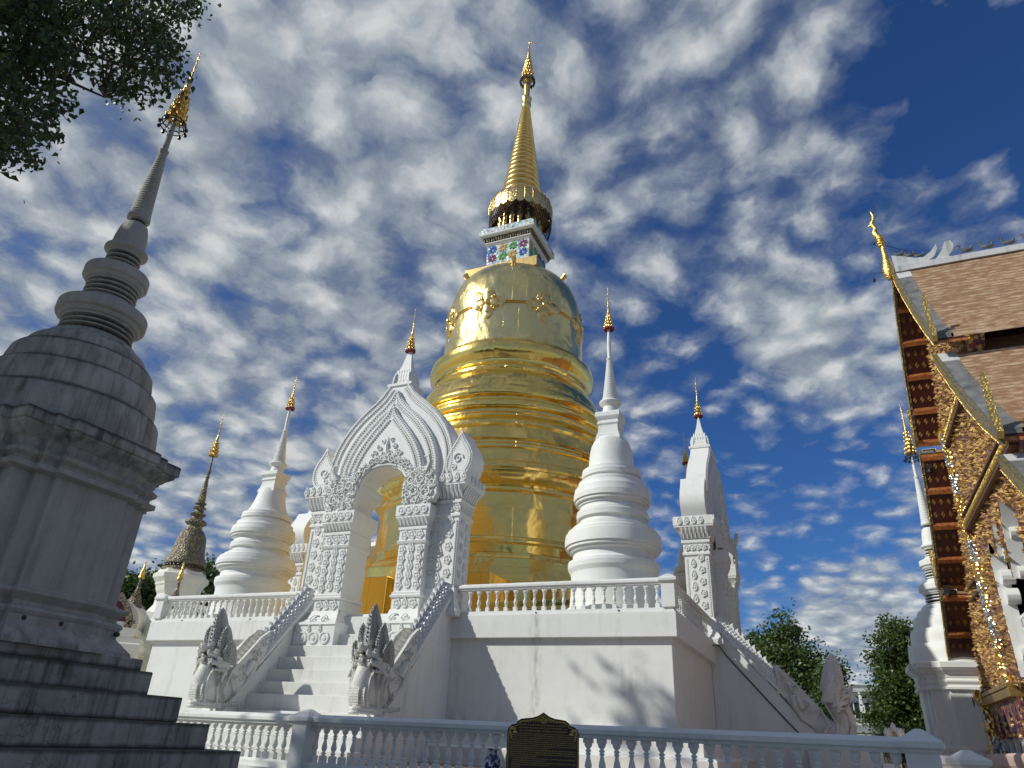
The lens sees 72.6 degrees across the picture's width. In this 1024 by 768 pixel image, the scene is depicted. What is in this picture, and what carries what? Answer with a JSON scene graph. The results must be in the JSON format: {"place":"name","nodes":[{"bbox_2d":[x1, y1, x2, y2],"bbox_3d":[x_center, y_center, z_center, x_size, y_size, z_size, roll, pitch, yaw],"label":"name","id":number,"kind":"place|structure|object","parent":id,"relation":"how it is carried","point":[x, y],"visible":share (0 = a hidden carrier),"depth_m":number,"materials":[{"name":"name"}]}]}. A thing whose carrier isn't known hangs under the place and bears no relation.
{"place":"outdoors","nodes":[
{"label":"outdoors","id":0,"kind":"place"},
{"bbox_2d":[176,605,451,764],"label":"staircase","id":1,"kind":"structure","parent":0,"point":[288,677],"depth_m":21.22,"materials":[{"name":"paint"}]},
{"bbox_2d":[187,583,314,708],"bbox_3d":[-8.297,8.335,22.785,1.320,4.298,4.593,-9,-29,22],"label":"naga statue","id":2,"kind":"object","parent":1,"relation":"on","point":[224,669],"visible":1,"depth_m":21.24,"materials":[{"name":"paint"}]},
{"bbox_2d":[347,577,451,715],"bbox_3d":[-3.151,7.545,20.720,1.320,4.298,4.593,-9,-29,22],"label":"naga statue","id":3,"kind":"object","parent":1,"relation":"on","point":[381,665],"visible":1,"depth_m":19.11,"materials":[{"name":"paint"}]},
{"bbox_2d":[484,748,500,767],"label":"vase","id":4,"kind":"object","parent":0,"point":[492,759],"visible":1,"depth_m":7.51,"materials":[{"name":"blue ceramic"}]},
{"bbox_2d":[0,0,1023,685],"label":"sky","id":5,"kind":"structure","parent":0,"point":[716,170],"materials":[{"name":"blue"}]},
{"bbox_2d":[846,684,912,731],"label":"house","id":6,"kind":"structure","parent":0,"point":[859,688],"depth_m":79.52,"materials":[{"name":"grey"}]},
{"bbox_2d":[849,702,860,718],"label":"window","id":7,"kind":"structure","parent":6,"relation":"in","point":[853,706],"depth_m":79.58,"materials":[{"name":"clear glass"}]},
{"bbox_2d":[864,703,875,711],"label":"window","id":8,"kind":"structure","parent":6,"relation":"in","point":[865,704],"depth_m":79.14,"materials":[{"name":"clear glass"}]},
{"label":"ground","id":9,"kind":"structure","parent":0,"visible":0},
{"bbox_2d":[0,0,221,203],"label":"bodhi tree","id":10,"kind":"object","parent":9,"relation":"on","point":[47,35],"visible":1,"depth_m":12.64,"materials":[{"name":"green plant"}]},
{"bbox_2d":[0,54,240,767],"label":"tall stupa","id":11,"kind":"object","parent":9,"relation":"on","point":[86,470],"visible":0.99,"depth_m":10.39,"materials":[{"name":"paint"}]},
{"bbox_2d":[120,560,162,610],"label":"broadleaf tree","id":12,"kind":"object","parent":9,"relation":"on","point":[148,593],"visible":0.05,"depth_m":50.82,"materials":[{"name":"green plant"}]},
{"bbox_2d":[116,411,224,670],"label":"mosaic chedi","id":13,"kind":"structure","parent":9,"relation":"on","point":[181,571],"depth_m":38.92,"materials":[{"name":"beige paint"}]},
{"bbox_2d":[146,552,219,594],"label":"broadleaf tree","id":14,"kind":"object","parent":9,"relation":"on","point":[212,572],"visible":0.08,"depth_m":54.69,"materials":[{"name":"green plant"}]},
{"bbox_2d":[196,588,213,617],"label":"shrub","id":15,"kind":"object","parent":9,"relation":"on","point":[206,604],"visible":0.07,"depth_m":47.57,"materials":[{"name":"green plant"}]},
{"bbox_2d":[238,765,270,767],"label":"terrace","id":16,"kind":"structure","parent":9,"relation":"on","point":[243,766],"depth_m":14.46,"materials":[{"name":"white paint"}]},
{"bbox_2d":[365,762,500,767],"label":"terrace floor","id":17,"kind":"structure","parent":16,"relation":"on","point":[441,765],"depth_m":18.53,"materials":[{"name":"stone"}]},
{"bbox_2d":[146,607,754,767],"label":"platform","id":18,"kind":"structure","parent":17,"relation":"on","point":[641,667],"depth_m":20.97,"materials":[{"name":"white paint"}]},
{"bbox_2d":[169,602,207,618],"bbox_3d":[-12.646,10.623,31.085,0.300,0.881,6.880,-9,-29,22],"label":"balustrade","id":19,"kind":"object","parent":18,"relation":"on","point":[189,607],"visible":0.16,"depth_m":29.19,"materials":[{"name":"paint"}]},
{"bbox_2d":[152,591,299,618],"bbox_3d":[-10.956,8.515,26.909,7.379,0.986,0.559,-9,-29,22],"label":"balustrade","id":20,"kind":"object","parent":18,"relation":"on","point":[164,603],"visible":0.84,"depth_m":27.05,"materials":[{"name":"paint"}]},
{"bbox_2d":[208,377,296,617],"bbox_3d":[-10.839,4.908,31.538,3.340,11.961,3.340,-9,-29,22],"label":"stupa","id":21,"kind":"object","parent":18,"relation":"on","point":[255,558],"visible":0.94,"depth_m":29.44,"materials":[{"name":"white paint"}]},
{"bbox_2d":[285,510,375,606],"bbox_3d":[-9.880,8.758,38.878,2.138,13.880,7.077,-9,-29,22],"label":"gateway","id":22,"kind":"object","parent":18,"relation":"on","point":[301,524],"visible":0.17,"depth_m":35.40,"materials":[{"name":"white paint"}]},
{"bbox_2d":[292,310,484,644],"bbox_3d":[-4.548,2.841,26.768,7.077,13.880,2.138,-9,-29,22],"label":"gateway","id":23,"kind":"object","parent":18,"relation":"on","point":[402,426],"visible":0.98,"depth_m":25.35,"materials":[{"name":"white paint"}]},
{"bbox_2d":[360,42,597,613],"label":"golden chedi","id":24,"kind":"structure","parent":18,"relation":"on","point":[511,384],"depth_m":33.19,"materials":[{"name":"gold metal"}]},
{"bbox_2d":[456,574,679,611],"bbox_3d":[1.543,6.597,21.892,7.329,0.986,0.559,-9,-29,22],"label":"balustrade","id":25,"kind":"object","parent":18,"relation":"on","point":[668,583],"visible":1,"depth_m":21.63,"materials":[{"name":"paint"}]},
{"bbox_2d":[565,294,661,609],"bbox_3d":[3.696,1.972,26.082,3.340,13.560,3.340,-9,-29,22],"label":"stupa","id":26,"kind":"object","parent":18,"relation":"on","point":[612,534],"visible":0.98,"depth_m":23.60,"materials":[{"name":"white paint"}]},
{"bbox_2d":[673,431,688,592],"bbox_3d":[10.023,8.874,38.934,3.340,13.560,3.340,-9,-29,22],"label":"stupa","id":27,"kind":"object","parent":18,"relation":"on","point":[679,572],"visible":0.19,"depth_m":37.98,"materials":[{"name":"white paint"}]},
{"bbox_2d":[676,585,710,636],"bbox_3d":[6.060,7.753,23.577,0.300,0.882,6.880,-9,-29,22],"label":"balustrade","id":28,"kind":"object","parent":18,"relation":"on","point":[691,610],"visible":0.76,"depth_m":23.47,"materials":[{"name":"paint"}]},
{"bbox_2d":[673,380,756,671],"bbox_3d":[8.914,5.824,31.238,2.138,13.880,7.077,-9,-29,22],"label":"gateway","id":29,"kind":"object","parent":18,"relation":"on","point":[709,553],"visible":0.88,"depth_m":28.18,"materials":[{"name":"white paint"}]},
{"bbox_2d":[712,634,900,767],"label":"staircase","id":30,"kind":"structure","parent":17,"relation":"on","point":[742,703],"depth_m":24.64,"materials":[{"name":"white paint"}]},
{"bbox_2d":[713,644,798,732],"bbox_3d":[8.658,10.875,24.767,2.808,3.013,0.580,-2,-27,9],"label":"cable","id":31,"kind":"object","parent":30,"relation":"attached to","point":[755,687],"visible":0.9,"depth_m":24.86,"materials":[{"name":"plastic"}]},
{"bbox_2d":[715,613,856,734],"bbox_3d":[9.640,10.413,25.032,4.593,4.298,1.320,-9,-29,22],"label":"naga statue","id":32,"kind":"object","parent":30,"relation":"on","point":[806,708],"visible":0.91,"depth_m":24.09,"materials":[{"name":"paint"}]},
{"bbox_2d":[177,709,945,767],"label":"balustrade","id":33,"kind":"object","parent":16,"relation":"on","point":[919,748],"visible":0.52,"depth_m":12.44,"materials":[{"name":"paint"}]},
{"bbox_2d":[506,713,578,767],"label":"information sign","id":34,"kind":"object","parent":9,"relation":"on","point":[543,740],"visible":1,"depth_m":7.25,"materials":[{"name":"black stone"}]},
{"bbox_2d":[742,629,769,651],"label":"broadleaf tree","id":35,"kind":"object","parent":9,"relation":"on","point":[752,634],"visible":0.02,"depth_m":68.28,"materials":[{"name":"green plant"}]},
{"bbox_2d":[747,597,862,727],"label":"broadleaf tree","id":36,"kind":"object","parent":9,"relation":"on","point":[788,655],"visible":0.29,"depth_m":63.06,"materials":[{"name":"green plant"}]},
{"bbox_2d":[804,649,856,720],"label":"broadleaf tree","id":37,"kind":"object","parent":9,"relation":"on","point":[817,700],"visible":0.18,"depth_m":55.85,"materials":[{"name":"green plant"}]},
{"bbox_2d":[856,719,879,735],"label":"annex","id":38,"kind":"object","parent":9,"relation":"on","point":[861,733],"visible":0.18,"depth_m":57.10,"materials":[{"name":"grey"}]},
{"bbox_2d":[853,699,893,762],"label":"shrub","id":39,"kind":"object","parent":9,"relation":"on","point":[876,716],"visible":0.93,"depth_m":48.75,"materials":[{"name":"green plant"}]},
{"bbox_2d":[852,612,925,733],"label":"broadleaf tree","id":40,"kind":"object","parent":9,"relation":"on","point":[896,682],"visible":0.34,"depth_m":50.52,"materials":[{"name":"green plant"}]},
{"bbox_2d":[857,718,925,767],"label":"hedge bush","id":41,"kind":"object","parent":9,"relation":"on","point":[905,732],"visible":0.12,"depth_m":40.05,"materials":[{"name":"green plant"}]},
{"bbox_2d":[883,722,904,766],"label":"garden lamp","id":42,"kind":"object","parent":9,"relation":"on","point":[892,729],"visible":0.42,"depth_m":24.06,"materials":[{"name":"white metal"}]},
{"bbox_2d":[883,753,906,767],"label":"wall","id":43,"kind":"structure","parent":9,"relation":"on","point":[890,761],"depth_m":49.27,"materials":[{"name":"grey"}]},
{"bbox_2d":[868,211,1023,767],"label":"viharn","id":44,"kind":"structure","parent":9,"relation":"on","point":[960,323],"depth_m":28.30,"materials":[{"name":"brown tile"}]},
{"bbox_2d":[899,404,1022,756],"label":"tall stupa","id":45,"kind":"object","parent":9,"relation":"on","point":[952,716],"visible":0.56,"depth_m":33.12,"materials":[{"name":"white paint"}]},
{"bbox_2d":[940,750,992,767],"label":"balustrade","id":46,"kind":"object","parent":9,"relation":"on","point":[965,759],"visible":0.65,"depth_m":11.96,"materials":[{"name":"beige paint"}]}
]}

